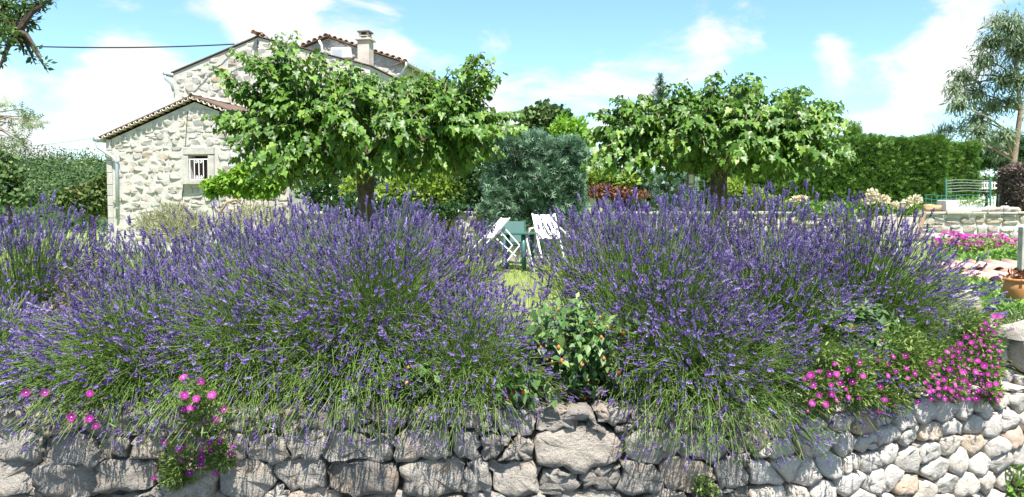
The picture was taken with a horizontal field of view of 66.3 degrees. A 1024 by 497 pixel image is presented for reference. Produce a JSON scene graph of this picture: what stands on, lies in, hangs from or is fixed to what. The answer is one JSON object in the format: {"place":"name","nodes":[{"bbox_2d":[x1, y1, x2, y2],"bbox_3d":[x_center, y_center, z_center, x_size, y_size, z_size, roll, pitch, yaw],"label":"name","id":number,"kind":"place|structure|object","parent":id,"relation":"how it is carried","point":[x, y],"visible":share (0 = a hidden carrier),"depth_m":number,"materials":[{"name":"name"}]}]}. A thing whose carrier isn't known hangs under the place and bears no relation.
{"place":"outdoors","nodes":[
{"label":"outdoors","id":0,"kind":"place"},
{"bbox_2d":[0,162,613,229],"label":"hill","id":1,"kind":"structure","parent":0,"point":[592,201],"depth_m":194.69,"materials":[{"name":"green plant"}]},
{"bbox_2d":[0,208,1021,412],"bbox_3d":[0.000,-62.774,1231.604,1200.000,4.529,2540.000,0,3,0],"label":"ground","id":2,"kind":"structure","parent":0,"point":[590,397],"depth_m":12.00,"materials":[{"name":"green plant"}]},
{"bbox_2d":[0,148,39,242],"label":"dark tree","id":3,"kind":"object","parent":2,"relation":"on","point":[13,193],"visible":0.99,"depth_m":37.71,"materials":[{"name":"green plant"}]},
{"bbox_2d":[0,95,50,157],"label":"feathery tree","id":4,"kind":"object","parent":2,"relation":"on","point":[26,120],"visible":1,"depth_m":14.93,"materials":[{"name":"green plant"}]},
{"bbox_2d":[0,0,57,71],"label":"plum tree","id":5,"kind":"object","parent":2,"relation":"on","point":[16,24],"visible":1,"depth_m":7.38,"materials":[{"name":"green plant"}]},
{"bbox_2d":[0,279,103,409],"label":"lavender bush","id":6,"kind":"object","parent":2,"relation":"on","point":[5,340],"visible":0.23,"depth_m":3.66,"materials":[{"name":"purple plant"}]},
{"bbox_2d":[0,144,108,234],"bbox_3d":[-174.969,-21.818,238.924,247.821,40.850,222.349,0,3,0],"label":"hedge","id":7,"kind":"object","parent":2,"relation":"on","point":[71,173],"visible":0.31,"depth_m":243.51,"materials":[{"name":"green plant"}]},
{"bbox_2d":[0,190,129,337],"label":"lavender bush","id":8,"kind":"object","parent":2,"relation":"on","point":[17,246],"visible":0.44,"depth_m":4.58,"materials":[{"name":"purple plant"}]},
{"bbox_2d":[36,260,110,354],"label":"bush","id":9,"kind":"object","parent":2,"relation":"on","point":[57,306],"visible":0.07,"depth_m":3.80,"materials":[{"name":"purple plant"}]},
{"bbox_2d":[48,170,107,241],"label":"bush","id":10,"kind":"object","parent":2,"relation":"on","point":[92,194],"visible":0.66,"depth_m":58.97,"materials":[{"name":"green plant"}]},
{"bbox_2d":[0,228,172,347],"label":"lavender bush","id":11,"kind":"object","parent":2,"relation":"on","point":[79,262],"visible":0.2,"depth_m":4.62,"materials":[{"name":"purple plant"}]},
{"bbox_2d":[0,248,278,452],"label":"lavender bush","id":12,"kind":"object","parent":2,"relation":"on","point":[94,371],"visible":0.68,"depth_m":3.32,"materials":[{"name":"purple plant"}]},
{"bbox_2d":[66,214,275,348],"bbox_3d":[-1.925,0.231,4.708,1.184,0.878,1.322,0,3,0],"label":"lavender bush","id":13,"kind":"object","parent":2,"relation":"on","point":[150,247],"visible":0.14,"depth_m":4.52,"materials":[{"name":"purple plant"}]},
{"bbox_2d":[132,200,214,259],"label":"pale shrub","id":14,"kind":"object","parent":2,"relation":"on","point":[170,221],"visible":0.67,"depth_m":16.18,"materials":[{"name":"green plant"}]},
{"bbox_2d":[92,92,340,250],"bbox_3d":[-7.921,-2.128,23.855,5.799,4.328,6.370,1,3,10],"label":"stone annex","id":15,"kind":"object","parent":2,"relation":"on","point":[176,151],"visible":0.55,"depth_m":21.08,"materials":[{"name":"beige stone"}]},
{"bbox_2d":[0,138,91,147],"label":"telephone line","id":16,"kind":"object","parent":15,"relation":"attached to","point":[55,143],"visible":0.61,"depth_m":34.28,"materials":[{"name":"metal"}]},
{"bbox_2d":[181,156,207,183],"bbox_3d":[-8.328,-2.124,20.988,0.909,0.819,0.470,1,3,10],"label":"window","id":17,"kind":"structure","parent":15,"relation":"in","point":[200,162],"depth_m":21.17,"materials":[{"name":"wood"}]},
{"bbox_2d":[198,150,292,242],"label":"grape vine","id":18,"kind":"object","parent":2,"relation":"on","point":[231,181],"visible":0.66,"depth_m":19.28,"materials":[{"name":"green plant"}]},
{"bbox_2d":[215,197,244,238],"bbox_3d":[-6.961,-0.766,19.340,0.786,1.100,0.173,0,3,0],"label":"vine trunk","id":19,"kind":"object","parent":18,"relation":"attached to","point":[224,205],"visible":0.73,"depth_m":19.25,"materials":[{"name":"brown wood"}]},
{"bbox_2d":[212,201,286,255],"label":"pale shrub","id":20,"kind":"object","parent":2,"relation":"on","point":[255,207],"visible":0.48,"depth_m":16.59,"materials":[{"name":"beige plant"}]},
{"bbox_2d":[108,212,393,452],"bbox_3d":[-1.196,0.285,3.916,1.337,0.938,2.231,0,3,0],"label":"lavender bush","id":21,"kind":"object","parent":2,"relation":"on","point":[238,283],"visible":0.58,"depth_m":3.36,"materials":[{"name":"purple plant"}]},
{"bbox_2d":[159,192,352,300],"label":"lavender bush","id":22,"kind":"object","parent":2,"relation":"on","point":[244,220],"visible":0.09,"depth_m":4.45,"materials":[{"name":"purple plant"}]},
{"bbox_2d":[163,29,414,193],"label":"stone house","id":23,"kind":"structure","parent":2,"relation":"on","point":[196,77],"depth_m":26.29,"materials":[{"name":"stone"}]},
{"bbox_2d":[1,43,234,47],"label":"power line","id":24,"kind":"object","parent":23,"relation":"attached to","point":[133,47],"visible":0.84,"depth_m":25.45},
{"bbox_2d":[292,165,395,214],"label":"laurel bush","id":25,"kind":"object","parent":2,"relation":"on","point":[319,193],"visible":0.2,"depth_m":18.38,"materials":[{"name":"green plant"}]},
{"bbox_2d":[255,197,446,290],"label":"lavender bush","id":26,"kind":"object","parent":2,"relation":"on","point":[337,213],"visible":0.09,"depth_m":4.50,"materials":[{"name":"purple plant"}]},
{"bbox_2d":[215,182,504,453],"bbox_3d":[-0.683,0.206,3.967,1.382,1.081,2.215,0,3,0],"label":"lavender bush","id":27,"kind":"object","parent":2,"relation":"on","point":[378,286],"visible":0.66,"depth_m":3.46,"materials":[{"name":"purple plant"}]},
{"bbox_2d":[201,30,528,240],"bbox_3d":[-2.237,-1.364,11.960,4.968,4.001,3.438,0,3,0],"label":"mulberry tree","id":28,"kind":"object","parent":2,"relation":"on","point":[288,123],"visible":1,"depth_m":11.12,"materials":[{"name":"green plant"}]},
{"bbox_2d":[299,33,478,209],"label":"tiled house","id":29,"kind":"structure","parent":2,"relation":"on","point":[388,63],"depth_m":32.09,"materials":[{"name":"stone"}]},
{"bbox_2d":[331,47,351,58],"bbox_3d":[-6.972,-7.989,32.047,0.828,0.421,0.305,1,3,10],"label":"air conditioner","id":30,"kind":"object","parent":29,"relation":"attached to","point":[344,52],"visible":0.79,"depth_m":31.91,"materials":[{"name":"white paint"}]},
{"bbox_2d":[321,191,466,250],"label":"ivy bush","id":31,"kind":"object","parent":2,"relation":"on","point":[448,211],"visible":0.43,"depth_m":16.16,"materials":[{"name":"green plant"}]},
{"bbox_2d":[338,168,469,208],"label":"golden shrub","id":32,"kind":"object","parent":2,"relation":"on","point":[437,193],"visible":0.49,"depth_m":17.20,"materials":[{"name":"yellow plant"}]},
{"bbox_2d":[388,348,441,392],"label":"berry shrub","id":33,"kind":"object","parent":2,"relation":"on","point":[418,360],"visible":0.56,"depth_m":3.23,"materials":[{"name":"green plant"}]},
{"bbox_2d":[378,206,517,341],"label":"lavender bush","id":34,"kind":"object","parent":2,"relation":"on","point":[490,267],"visible":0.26,"depth_m":4.38,"materials":[{"name":"purple plant"}]},
{"bbox_2d":[329,276,590,458],"bbox_3d":[-0.243,0.435,3.613,1.162,0.647,1.558,0,3,0],"label":"lavender bush","id":35,"kind":"object","parent":2,"relation":"on","point":[460,389],"visible":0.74,"depth_m":3.30,"materials":[{"name":"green plant"}]},
{"bbox_2d":[435,164,485,214],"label":"laurel bush","id":36,"kind":"object","parent":2,"relation":"on","point":[473,187],"visible":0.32,"depth_m":17.21,"materials":[{"name":"green plant"}]},
{"bbox_2d":[474,217,519,263],"bbox_3d":[-0.312,-0.126,14.188,0.907,0.881,0.480,0,3,0],"label":"folding chair","id":37,"kind":"object","parent":2,"relation":"on","point":[501,223],"visible":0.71,"depth_m":14.13,"materials":[{"name":"white fabric"}]},
{"bbox_2d":[445,273,573,404],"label":"lavender bush","id":38,"kind":"object","parent":2,"relation":"on","point":[524,306],"visible":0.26,"depth_m":3.76,"materials":[{"name":"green plant"}]},
{"bbox_2d":[0,381,1023,496],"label":"retaining wall","id":39,"kind":"structure","parent":2,"relation":"on","point":[937,447],"depth_m":3.25,"materials":[{"name":"stone"}]},
{"bbox_2d":[21,374,236,493],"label":"ice plant","id":40,"kind":"object","parent":39,"relation":"on","point":[178,464],"visible":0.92,"depth_m":3.12,"materials":[{"name":"green plant"}]},
{"bbox_2d":[691,474,720,496],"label":"plant","id":41,"kind":"object","parent":39,"relation":"on","point":[704,489],"visible":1,"depth_m":3.22,"materials":[{"name":"green plant"}]},
{"bbox_2d":[825,395,835,454],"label":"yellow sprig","id":42,"kind":"object","parent":39,"relation":"on","point":[831,450],"visible":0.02,"depth_m":3.41,"materials":[{"name":"green plant"}]},
{"bbox_2d":[795,338,879,421],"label":"ice plant","id":43,"kind":"object","parent":39,"relation":"on","point":[845,385],"visible":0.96,"depth_m":3.12,"materials":[{"name":"pink plant"}]},
{"bbox_2d":[860,323,943,421],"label":"ice plant","id":44,"kind":"object","parent":39,"relation":"on","point":[915,367],"visible":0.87,"depth_m":3.34,"materials":[{"name":"green plant"}]},
{"bbox_2d":[925,305,1011,404],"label":"ice plant","id":45,"kind":"object","parent":39,"relation":"on","point":[982,366],"visible":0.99,"depth_m":3.52,"materials":[{"name":"pink plant"}]},
{"bbox_2d":[1005,464,1023,496],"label":"weed","id":46,"kind":"object","parent":39,"relation":"on","point":[1014,489],"visible":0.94,"depth_m":3.75,"materials":[{"name":"green plant"}]},
{"bbox_2d":[501,220,526,268],"bbox_3d":[0.040,-0.083,15.076,0.500,0.920,0.588,0,3,0],"label":"green chair","id":47,"kind":"object","parent":2,"relation":"on","point":[514,226],"visible":0.44,"depth_m":15.29,"materials":[{"name":"plastic"}]},
{"bbox_2d":[502,232,535,270],"bbox_3d":[0.151,0.046,14.673,0.710,0.699,0.710,0,3,0],"label":"garden table","id":48,"kind":"object","parent":2,"relation":"on","point":[523,241],"visible":0.59,"depth_m":14.52,"materials":[{"name":"green plastic"}]},
{"bbox_2d":[495,359,560,411],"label":"berry shrub","id":49,"kind":"object","parent":2,"relation":"on","point":[519,387],"visible":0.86,"depth_m":3.23,"materials":[{"name":"green plant"}]},
{"bbox_2d":[474,127,595,229],"bbox_3d":[0.494,-1.463,17.019,2.681,2.365,2.494,0,3,0],"label":"blue juniper","id":50,"kind":"object","parent":2,"relation":"on","point":[536,171],"visible":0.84,"depth_m":16.13,"materials":[{"name":"plant"}]},
{"bbox_2d":[507,268,571,356],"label":"lavender bush","id":51,"kind":"object","parent":2,"relation":"on","point":[547,286],"visible":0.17,"depth_m":4.00,"materials":[{"name":"green plant"}]},
{"bbox_2d":[515,98,574,134],"bbox_3d":[1.310,-3.807,32.850,2.910,4.909,1.938,0,3,0],"label":"oak tree","id":52,"kind":"object","parent":2,"relation":"on","point":[543,114],"visible":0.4,"depth_m":32.27,"materials":[{"name":"green plant"}]},
{"bbox_2d":[526,213,575,273],"bbox_3d":[0.682,-0.092,13.820,0.889,1.055,0.615,0,3,0],"label":"folding chair","id":53,"kind":"object","parent":2,"relation":"on","point":[536,219],"visible":0.57,"depth_m":13.89,"materials":[{"name":"white paint"}]},
{"bbox_2d":[546,111,595,152],"bbox_3d":[2.037,-2.852,26.874,2.026,3.651,1.506,0,3,0],"label":"lime tree","id":54,"kind":"object","parent":2,"relation":"on","point":[567,126],"visible":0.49,"depth_m":26.56,"materials":[{"name":"green plant"}]},
{"bbox_2d":[509,292,639,402],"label":"berry shrub","id":55,"kind":"object","parent":2,"relation":"on","point":[592,346],"visible":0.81,"depth_m":3.38,"materials":[{"name":"green plant"}]},
{"bbox_2d":[514,183,697,350],"bbox_3d":[0.569,0.146,4.586,1.121,1.064,1.362,0,3,0],"label":"lavender bush","id":56,"kind":"object","parent":2,"relation":"on","point":[575,224],"visible":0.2,"depth_m":4.51,"materials":[{"name":"purple plant"}]},
{"bbox_2d":[585,165,645,211],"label":"golden shrub","id":57,"kind":"object","parent":2,"relation":"on","point":[591,178],"visible":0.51,"depth_m":17.26,"materials":[{"name":"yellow plant"}]},
{"bbox_2d":[586,182,650,211],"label":"copper shrub","id":58,"kind":"object","parent":2,"relation":"on","point":[612,191],"visible":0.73,"depth_m":17.04,"materials":[{"name":"red plant"}]},
{"bbox_2d":[609,167,701,214],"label":"shrub","id":59,"kind":"object","parent":2,"relation":"on","point":[657,186],"visible":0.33,"depth_m":17.58,"materials":[{"name":"green plant"}]},
{"bbox_2d":[552,185,766,451],"bbox_3d":[0.704,0.207,4.027,1.040,1.052,2.179,0,3,0],"label":"lavender bush","id":60,"kind":"object","parent":2,"relation":"on","point":[633,272],"visible":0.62,"depth_m":3.62,"materials":[{"name":"purple plant"}]},
{"bbox_2d":[648,72,670,167],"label":"spruce tree","id":61,"kind":"object","parent":2,"relation":"on","point":[659,92],"visible":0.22,"depth_m":41.47,"materials":[{"name":"green plant"}]},
{"bbox_2d":[297,211,1023,262],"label":"terrace wall","id":62,"kind":"structure","parent":2,"relation":"on","point":[1008,225],"depth_m":16.53,"materials":[{"name":"stone"}]},
{"bbox_2d":[923,204,941,211],"bbox_3d":[8.902,-0.854,16.645,0.351,0.183,0.324,0,3,8],"label":"round stone","id":63,"kind":"object","parent":62,"relation":"on","point":[928,207],"visible":0.7,"depth_m":16.55,"materials":[{"name":"beige stone"}]},
{"bbox_2d":[937,196,986,210],"bbox_3d":[9.546,-0.959,16.632,0.833,0.336,0.436,0,3,0],"label":"stone trough","id":64,"kind":"object","parent":62,"relation":"on","point":[963,205],"visible":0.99,"depth_m":16.50,"materials":[{"name":"white stone"}]},
{"bbox_2d":[985,205,995,211],"bbox_3d":[10.139,-0.841,16.653,0.208,0.150,0.236,0,3,2],"label":"loose rock","id":65,"kind":"object","parent":62,"relation":"on","point":[991,208],"visible":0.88,"depth_m":16.57,"materials":[{"name":"stone"}]},
{"bbox_2d":[994,207,1002,211],"bbox_3d":[10.291,-0.825,16.638,0.253,0.116,0.227,0,3,-3],"label":"loose rock","id":66,"kind":"object","parent":62,"relation":"on","point":[999,209],"visible":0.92,"depth_m":16.55,"materials":[{"name":"stone"}]},
{"bbox_2d":[1000,205,1011,211],"bbox_3d":[10.477,-0.840,16.628,0.275,0.149,0.201,0,3,5],"label":"loose rock","id":67,"kind":"object","parent":62,"relation":"on","point":[1006,208],"visible":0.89,"depth_m":16.55,"materials":[{"name":"stone"}]},
{"bbox_2d":[1009,207,1020,211],"bbox_3d":[10.674,-0.826,16.630,0.286,0.115,0.209,0,3,-2],"label":"loose rock","id":68,"kind":"object","parent":62,"relation":"on","point":[1014,209],"visible":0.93,"depth_m":16.56,"materials":[{"name":"stone"}]},
{"bbox_2d":[596,181,776,306],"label":"lavender bush","id":69,"kind":"object","parent":2,"relation":"on","point":[722,202],"visible":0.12,"depth_m":4.47,"materials":[{"name":"purple plant"}]},
{"bbox_2d":[583,273,845,470],"bbox_3d":[0.875,0.460,3.590,1.158,0.711,1.492,0,3,0],"label":"lavender bush","id":70,"kind":"object","parent":2,"relation":"on","point":[745,399],"visible":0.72,"depth_m":3.22,"materials":[{"name":"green plant"}]},
{"bbox_2d":[580,69,857,255],"bbox_3d":[3.210,-1.153,12.400,4.232,3.526,3.980,1,3,19],"label":"mulberry tree","id":71,"kind":"object","parent":2,"relation":"on","point":[686,135],"visible":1,"depth_m":11.63,"materials":[{"name":"green plant"}]},
{"bbox_2d":[686,171,694,184],"bbox_3d":[2.796,-1.220,12.253,0.130,0.449,0.140,0,3,0],"label":"lantern","id":72,"kind":"object","parent":71,"relation":"hanging from","point":[691,178],"visible":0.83,"depth_m":12.22,"materials":[{"name":"grey metal"}]},
{"bbox_2d":[727,175,789,211],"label":"golden shrub","id":73,"kind":"object","parent":2,"relation":"on","point":[735,186],"visible":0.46,"depth_m":16.71,"materials":[{"name":"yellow plant"}]},
{"bbox_2d":[673,178,874,304],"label":"lavender bush","id":74,"kind":"object","parent":2,"relation":"on","point":[803,213],"visible":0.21,"depth_m":4.49,"materials":[{"name":"purple plant"}]},
{"bbox_2d":[662,212,919,436],"bbox_3d":[1.311,0.268,4.039,1.282,0.915,1.985,0,3,0],"label":"lavender bush","id":75,"kind":"object","parent":2,"relation":"on","point":[794,292],"visible":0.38,"depth_m":3.64,"materials":[{"name":"purple plant"}]},
{"bbox_2d":[789,195,809,210],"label":"cream flower","id":76,"kind":"object","parent":2,"relation":"on","point":[798,198],"visible":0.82,"depth_m":14.71,"materials":[{"name":"beige plant"}]},
{"bbox_2d":[671,132,953,214],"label":"clipped hedge","id":77,"kind":"object","parent":2,"relation":"on","point":[893,168],"visible":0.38,"depth_m":19.93,"materials":[{"name":"green plant"}]},
{"bbox_2d":[840,121,867,138],"bbox_3d":[13.099,-3.050,29.865,1.433,3.709,1.330,0,3,0],"label":"conifer","id":78,"kind":"object","parent":2,"relation":"on","point":[854,128],"visible":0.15,"depth_m":29.66,"materials":[{"name":"green plant"}]},
{"bbox_2d":[785,199,925,256],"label":"foliage","id":79,"kind":"object","parent":2,"relation":"on","point":[817,207],"visible":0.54,"depth_m":14.71,"materials":[{"name":"green plant"}]},
{"bbox_2d":[803,298,915,362],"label":"berry shrub","id":80,"kind":"object","parent":2,"relation":"on","point":[861,315],"visible":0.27,"depth_m":3.67,"materials":[{"name":"green plant"}]},
{"bbox_2d":[860,187,880,232],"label":"cream flower","id":81,"kind":"object","parent":2,"relation":"on","point":[873,197],"visible":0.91,"depth_m":14.44,"materials":[{"name":"beige plant"}]},
{"bbox_2d":[877,194,891,243],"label":"cream flower","id":82,"kind":"object","parent":2,"relation":"on","point":[885,199],"visible":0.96,"depth_m":14.43,"materials":[{"name":"beige plant"}]},
{"bbox_2d":[750,188,1023,389],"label":"lavender bush","id":83,"kind":"object","parent":2,"relation":"on","point":[928,318],"visible":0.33,"depth_m":4.00,"materials":[{"name":"purple plant"}]},
{"bbox_2d":[872,212,918,239],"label":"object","id":84,"kind":"object","parent":2,"relation":"on","point":[910,220],"visible":0.23,"depth_m":15.67,"materials":[{"name":"beige stone"}]},
{"bbox_2d":[890,194,922,255],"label":"cream flower","id":85,"kind":"object","parent":2,"relation":"on","point":[896,204],"visible":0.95,"depth_m":14.56,"materials":[{"name":"beige plant"}]},
{"bbox_2d":[916,213,925,239],"bbox_3d":[8.101,-0.431,15.534,0.309,0.548,0.070,-3,4,-40],"label":"leaning stake","id":86,"kind":"object","parent":2,"relation":"on","point":[921,223],"visible":0.5,"depth_m":15.53,"materials":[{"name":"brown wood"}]},
{"bbox_2d":[925,118,967,140],"bbox_3d":[17.107,-3.252,30.853,2.037,3.969,1.087,0,3,0],"label":"wispy tree","id":87,"kind":"object","parent":2,"relation":"on","point":[947,129],"visible":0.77,"depth_m":30.76,"materials":[{"name":"green plant"}]},
{"bbox_2d":[928,291,981,316],"bbox_3d":[2.959,0.380,5.220,0.325,0.202,0.251,0,3,0],"label":"boulder","id":88,"kind":"object","parent":2,"relation":"on","point":[977,298],"visible":0.2,"depth_m":5.14,"materials":[{"name":"stone"}]},
{"bbox_2d":[898,246,1016,283],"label":"ground cover","id":89,"kind":"object","parent":2,"relation":"on","point":[999,255],"visible":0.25,"depth_m":9.34,"materials":[{"name":"green plant"}]},
{"bbox_2d":[938,138,984,211],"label":"clipped hedge","id":90,"kind":"object","parent":2,"relation":"on","point":[965,160],"visible":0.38,"depth_m":24.90,"materials":[{"name":"green plant"}]},
{"bbox_2d":[924,178,998,214],"bbox_3d":[10.087,-1.158,17.720,1.693,0.861,0.328,0,3,0],"label":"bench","id":91,"kind":"object","parent":2,"relation":"on","point":[987,202],"visible":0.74,"depth_m":17.83,"materials":[{"name":"teal metal"}]},
{"bbox_2d":[909,265,1023,317],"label":"ground cover","id":92,"kind":"object","parent":2,"relation":"on","point":[1002,306],"visible":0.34,"depth_m":5.80,"materials":[{"name":"green plant"}]},
{"bbox_2d":[924,230,1017,255],"bbox_3d":[6.830,-0.071,11.600,1.446,0.407,1.046,0,3,0],"label":"pink mound","id":93,"kind":"object","parent":2,"relation":"on","point":[978,244],"visible":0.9,"depth_m":11.44,"materials":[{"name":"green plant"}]},
{"bbox_2d":[928,258,1017,281],"bbox_3d":[4.976,0.298,7.815,1.425,0.356,0.824,0,3,0],"label":"tile coping","id":94,"kind":"object","parent":2,"relation":"on","point":[992,269],"visible":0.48,"depth_m":7.80,"materials":[{"name":"white stone"}]},
{"bbox_2d":[938,0,1023,175],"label":"eucalyptus tree","id":95,"kind":"object","parent":2,"relation":"on","point":[1010,34],"visible":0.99,"depth_m":29.28,"materials":[{"name":"green plant"}]},
{"bbox_2d":[947,317,1023,391],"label":"wall pier","id":96,"kind":"structure","parent":2,"relation":"on","point":[1014,353],"depth_m":3.89,"materials":[{"name":"stone"}]},
{"bbox_2d":[997,302,1023,371],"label":"trailing plant","id":97,"kind":"object","parent":96,"relation":"on","point":[1008,319],"visible":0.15,"depth_m":4.12,"materials":[{"name":"green plant"}]},
{"bbox_2d":[977,174,997,205],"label":"distant tree","id":98,"kind":"object","parent":2,"relation":"on","point":[993,179],"visible":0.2,"depth_m":79.38,"materials":[{"name":"green plant"}]},
{"bbox_2d":[980,182,996,189],"bbox_3d":[20.582,-2.723,33.923,0.846,0.339,0.090,0,3,0],"label":"white fence","id":99,"kind":"object","parent":2,"relation":"on","point":[992,183],"visible":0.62,"depth_m":33.90,"materials":[{"name":"paint"}]},
{"bbox_2d":[973,129,1023,206],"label":"pine tree","id":100,"kind":"object","parent":2,"relation":"on","point":[988,164],"visible":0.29,"depth_m":35.23,"materials":[{"name":"green plant"}]},
{"bbox_2d":[994,161,1023,214],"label":"purple hedge","id":101,"kind":"object","parent":2,"relation":"on","point":[1011,189],"visible":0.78,"depth_m":17.40,"materials":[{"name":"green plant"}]},
{"bbox_2d":[996,268,1023,300],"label":"terracotta pot","id":102,"kind":"object","parent":2,"relation":"on","point":[1013,285],"visible":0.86,"depth_m":5.58,"materials":[{"name":"ceramic"}]},
{"bbox_2d":[1017,227,1023,274],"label":"square post","id":103,"kind":"object","parent":2,"relation":"on","point":[1020,257],"visible":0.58,"depth_m":6.80,"materials":[{"name":"white wood"}]},
{"bbox_2d":[0,0,1023,205],"label":"sky","id":104,"kind":"structure","parent":0,"point":[887,61],"materials":[{"name":"blue"}]}
]}

